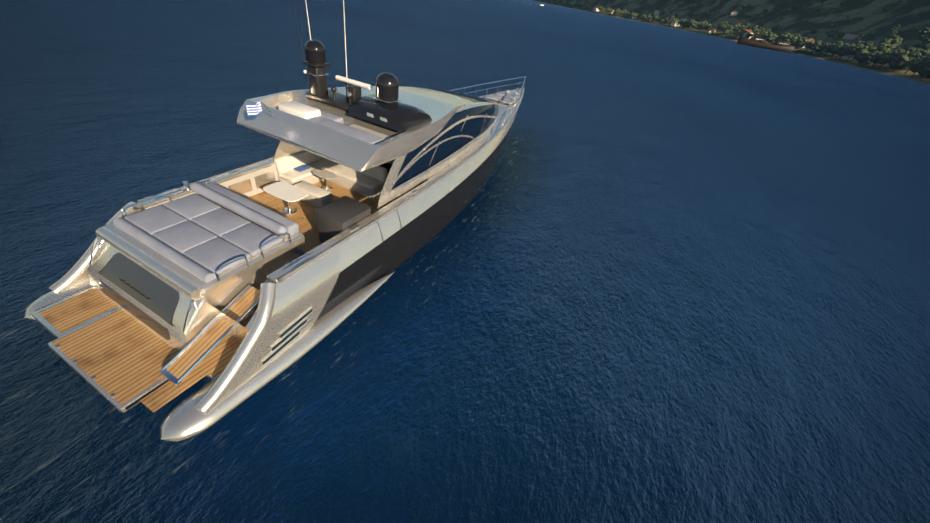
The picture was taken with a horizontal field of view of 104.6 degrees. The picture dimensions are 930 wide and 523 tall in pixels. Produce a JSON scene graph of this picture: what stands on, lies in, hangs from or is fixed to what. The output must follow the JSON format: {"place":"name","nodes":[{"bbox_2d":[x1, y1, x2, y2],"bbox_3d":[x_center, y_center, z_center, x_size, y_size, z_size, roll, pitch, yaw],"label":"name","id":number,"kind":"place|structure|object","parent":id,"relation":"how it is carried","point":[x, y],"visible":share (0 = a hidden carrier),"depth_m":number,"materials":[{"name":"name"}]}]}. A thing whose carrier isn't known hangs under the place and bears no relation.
{"place":"outdoors","nodes":[
{"label":"outdoors","id":0,"kind":"place"},
{"bbox_2d":[0,0,929,522],"bbox_3d":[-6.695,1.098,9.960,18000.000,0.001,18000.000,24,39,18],"label":"sea water","id":1,"kind":"structure","parent":0,"point":[654,274],"depth_m":12.64,"materials":[{"name":"blue liquid"}]},
{"bbox_2d":[24,151,442,441],"bbox_3d":[-5.565,-0.812,10.750,6.551,2.422,10.220,24,39,18],"label":"yacht stern","id":2,"kind":"object","parent":1,"relation":"on","point":[122,312],"visible":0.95,"depth_m":8.43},
{"bbox_2d":[137,88,524,344],"bbox_3d":[-1.610,-4.851,16.784,5.907,3.510,22.415,24,39,18],"label":"yacht hull","id":3,"kind":"object","parent":1,"relation":"on","point":[388,242],"visible":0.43,"depth_m":11.78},
{"bbox_2d":[274,88,498,208],"bbox_3d":[-1.385,-6.023,15.963,5.180,2.803,13.050,24,39,18],"label":"yacht cabin","id":4,"kind":"object","parent":3,"relation":"on","point":[466,128],"visible":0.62,"depth_m":13.16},
{"bbox_2d":[236,0,470,172],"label":"yacht roof","id":5,"kind":"structure","parent":4,"relation":"on","point":[386,118],"depth_m":10.74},
{"bbox_2d":[449,72,526,134],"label":"yacht foredeck rails","id":6,"kind":"object","parent":3,"relation":"on","point":[506,97],"visible":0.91,"depth_m":21.23,"materials":[{"name":"silver metal"}]},
{"bbox_2d":[731,28,794,52],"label":"moored sailing ship","id":7,"kind":"object","parent":1,"relation":"on","point":[780,46],"visible":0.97,"depth_m":320.00,"materials":[{"name":"brown wood"}]},
{"bbox_2d":[533,0,929,84],"bbox_3d":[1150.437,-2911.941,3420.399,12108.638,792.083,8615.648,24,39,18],"label":"coast hill terrain","id":8,"kind":"structure","parent":0,"point":[909,17],"depth_m":429.69,"materials":[{"name":"green plant"}]},
{"bbox_2d":[653,9,661,14],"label":"shore house","id":9,"kind":"structure","parent":8,"relation":"on","point":[657,11],"depth_m":735.71,"materials":[{"name":"tile"}]},
{"bbox_2d":[670,19,679,25],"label":"shore house","id":10,"kind":"structure","parent":8,"relation":"on","point":[674,24],"depth_m":601.98,"materials":[{"name":"tile"}]},
{"bbox_2d":[687,11,693,17],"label":"tree","id":11,"kind":"object","parent":8,"relation":"on","point":[691,14],"visible":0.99,"depth_m":638.79,"materials":[{"name":"green plant"}]},
{"bbox_2d":[724,25,733,29],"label":"tree","id":12,"kind":"object","parent":8,"relation":"on","point":[729,27],"visible":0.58,"depth_m":450.19,"materials":[{"name":"green plant"}]},
{"bbox_2d":[731,10,737,15],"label":"shore house","id":13,"kind":"structure","parent":8,"relation":"on","point":[734,13],"depth_m":535.90,"materials":[{"name":"tile"}]},
{"bbox_2d":[736,29,744,37],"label":"tree","id":14,"kind":"object","parent":8,"relation":"on","point":[739,32],"visible":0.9,"depth_m":425.08,"materials":[{"name":"green plant"}]},
{"bbox_2d":[737,29,753,38],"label":"shore house","id":15,"kind":"structure","parent":8,"relation":"on","point":[746,31],"depth_m":424.89,"materials":[{"name":"tile"}]},
{"bbox_2d":[739,23,751,29],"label":"tree","id":16,"kind":"object","parent":8,"relation":"on","point":[745,26],"visible":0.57,"depth_m":442.48,"materials":[{"name":"green plant"}]},
{"bbox_2d":[753,27,763,40],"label":"tree","id":17,"kind":"object","parent":8,"relation":"on","point":[757,29],"visible":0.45,"depth_m":409.25,"materials":[{"name":"green plant"}]},
{"bbox_2d":[761,31,775,41],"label":"tree","id":18,"kind":"object","parent":8,"relation":"on","point":[769,36],"visible":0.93,"depth_m":373.45,"materials":[{"name":"green plant"}]},
{"bbox_2d":[771,24,781,31],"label":"tree","id":19,"kind":"object","parent":8,"relation":"on","point":[775,28],"visible":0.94,"depth_m":433.95,"materials":[{"name":"green plant"}]},
{"bbox_2d":[777,32,791,40],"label":"tree","id":20,"kind":"object","parent":8,"relation":"on","point":[782,37],"visible":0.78,"depth_m":352.55,"materials":[{"name":"green plant"}]},
{"bbox_2d":[789,34,801,41],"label":"tree","id":21,"kind":"object","parent":8,"relation":"on","point":[793,37],"visible":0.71,"depth_m":348.27,"materials":[{"name":"green plant"}]},
{"bbox_2d":[796,37,809,49],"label":"tree","id":22,"kind":"object","parent":8,"relation":"on","point":[801,41],"visible":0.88,"depth_m":325.39,"materials":[{"name":"green plant"}]},
{"bbox_2d":[798,37,814,48],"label":"shore house","id":23,"kind":"structure","parent":8,"relation":"on","point":[809,39],"depth_m":346.56,"materials":[{"name":"tile"}]},
{"bbox_2d":[803,40,813,52],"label":"tree","id":24,"kind":"object","parent":8,"relation":"on","point":[807,45],"visible":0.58,"depth_m":316.02,"materials":[{"name":"green plant"}]},
{"bbox_2d":[809,40,823,53],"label":"tree","id":25,"kind":"object","parent":8,"relation":"on","point":[816,45],"visible":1,"depth_m":307.95,"materials":[{"name":"green plant"}]},
{"bbox_2d":[820,40,828,53],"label":"tree","id":26,"kind":"object","parent":8,"relation":"on","point":[825,45],"visible":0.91,"depth_m":305.23,"materials":[{"name":"green plant"}]},
{"bbox_2d":[826,28,838,41],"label":"tree","id":27,"kind":"object","parent":8,"relation":"on","point":[832,33],"visible":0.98,"depth_m":357.42,"materials":[{"name":"green plant"}]},
{"bbox_2d":[826,40,843,58],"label":"tree","id":28,"kind":"object","parent":8,"relation":"on","point":[833,45],"visible":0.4,"depth_m":286.19,"materials":[{"name":"green plant"}]},
{"bbox_2d":[837,31,844,39],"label":"tree","id":29,"kind":"object","parent":8,"relation":"on","point":[841,34],"visible":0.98,"depth_m":358.67,"materials":[{"name":"green plant"}]},
{"bbox_2d":[833,43,849,60],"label":"tree","id":30,"kind":"object","parent":8,"relation":"on","point":[840,50],"visible":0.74,"depth_m":273.85,"materials":[{"name":"green plant"}]},
{"bbox_2d":[843,43,856,60],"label":"tree","id":31,"kind":"object","parent":8,"relation":"on","point":[850,50],"visible":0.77,"depth_m":265.65,"materials":[{"name":"green plant"}]},
{"bbox_2d":[842,31,858,39],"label":"shore house","id":32,"kind":"structure","parent":8,"relation":"on","point":[851,35],"depth_m":346.02,"materials":[{"name":"tile"}]},
{"bbox_2d":[839,45,871,59],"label":"shore house","id":33,"kind":"structure","parent":8,"relation":"on","point":[845,57],"depth_m":273.06,"materials":[{"name":"tile"}]},
{"bbox_2d":[853,51,865,60],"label":"tree","id":34,"kind":"object","parent":8,"relation":"on","point":[858,55],"visible":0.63,"depth_m":256.66,"materials":[{"name":"green plant"}]},
{"bbox_2d":[856,53,867,64],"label":"tree","id":35,"kind":"object","parent":8,"relation":"on","point":[862,58],"visible":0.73,"depth_m":246.25,"materials":[{"name":"green plant"}]},
{"bbox_2d":[854,41,876,53],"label":"tree","id":36,"kind":"object","parent":8,"relation":"on","point":[866,46],"visible":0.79,"depth_m":255.72,"materials":[{"name":"green plant"}]},
{"bbox_2d":[862,51,878,64],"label":"tree","id":37,"kind":"object","parent":8,"relation":"on","point":[868,55],"visible":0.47,"depth_m":241.41,"materials":[{"name":"green plant"}]},
{"bbox_2d":[865,32,877,40],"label":"tree","id":38,"kind":"object","parent":8,"relation":"on","point":[872,35],"visible":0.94,"depth_m":315.80,"materials":[{"name":"green plant"}]},
{"bbox_2d":[869,54,876,65],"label":"tree","id":39,"kind":"object","parent":8,"relation":"on","point":[872,56],"visible":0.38,"depth_m":235.89,"materials":[{"name":"green plant"}]},
{"bbox_2d":[871,50,891,67],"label":"tree","id":40,"kind":"object","parent":8,"relation":"on","point":[880,56],"visible":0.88,"depth_m":226.97,"materials":[{"name":"green plant"}]},
{"bbox_2d":[871,39,894,51],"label":"tree","id":41,"kind":"object","parent":8,"relation":"on","point":[883,45],"visible":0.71,"depth_m":256.47,"materials":[{"name":"green plant"}]},
{"bbox_2d":[879,57,889,67],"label":"tree","id":42,"kind":"object","parent":8,"relation":"on","point":[884,60],"visible":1,"depth_m":226.17,"materials":[{"name":"green plant"}]},
{"bbox_2d":[881,34,902,48],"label":"tree","id":43,"kind":"object","parent":8,"relation":"on","point":[896,40],"visible":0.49,"depth_m":268.09,"materials":[{"name":"green plant"}]},
{"bbox_2d":[888,51,895,66],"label":"tree","id":44,"kind":"object","parent":8,"relation":"on","point":[892,57],"visible":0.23,"depth_m":223.57,"materials":[{"name":"green plant"}]},
{"bbox_2d":[890,25,899,36],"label":"tree","id":45,"kind":"object","parent":8,"relation":"on","point":[893,31],"visible":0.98,"depth_m":295.57,"materials":[{"name":"green plant"}]},
{"bbox_2d":[890,63,901,68],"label":"tree","id":46,"kind":"object","parent":8,"relation":"on","point":[895,66],"visible":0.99,"depth_m":216.95,"materials":[{"name":"green plant"}]},
{"bbox_2d":[899,61,909,70],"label":"tree","id":47,"kind":"object","parent":8,"relation":"on","point":[904,65],"visible":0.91,"depth_m":213.00,"materials":[{"name":"green plant"}]},
{"bbox_2d":[892,45,919,69],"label":"tree","id":48,"kind":"object","parent":8,"relation":"on","point":[906,53],"visible":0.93,"depth_m":214.24,"materials":[{"name":"green plant"}]},
{"bbox_2d":[904,50,926,73],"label":"tree","id":49,"kind":"object","parent":8,"relation":"on","point":[912,57],"visible":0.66,"depth_m":204.64,"materials":[{"name":"green plant"}]},
{"bbox_2d":[909,58,929,76],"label":"tree","id":50,"kind":"object","parent":8,"relation":"on","point":[916,66],"visible":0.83,"depth_m":196.14,"materials":[{"name":"green plant"}]},
{"bbox_2d":[913,27,929,43],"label":"tree","id":51,"kind":"object","parent":8,"relation":"on","point":[922,32],"visible":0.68,"depth_m":268.49,"materials":[{"name":"green plant"}]},
{"bbox_2d":[915,44,929,59],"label":"tree","id":52,"kind":"object","parent":8,"relation":"on","point":[926,47],"visible":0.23,"depth_m":214.74,"materials":[{"name":"green plant"}]},
{"bbox_2d":[918,63,929,78],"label":"tree","id":53,"kind":"object","parent":8,"relation":"on","point":[923,71],"visible":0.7,"depth_m":192.35,"materials":[{"name":"green plant"}]},
{"bbox_2d":[920,32,929,46],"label":"tree","id":54,"kind":"object","parent":8,"relation":"on","point":[924,38],"visible":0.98,"depth_m":263.44,"materials":[{"name":"green plant"}]},
{"bbox_2d":[924,67,929,80],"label":"tree","id":55,"kind":"object","parent":8,"relation":"on","point":[928,71],"visible":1,"depth_m":186.51,"materials":[{"name":"green plant"}]}
]}

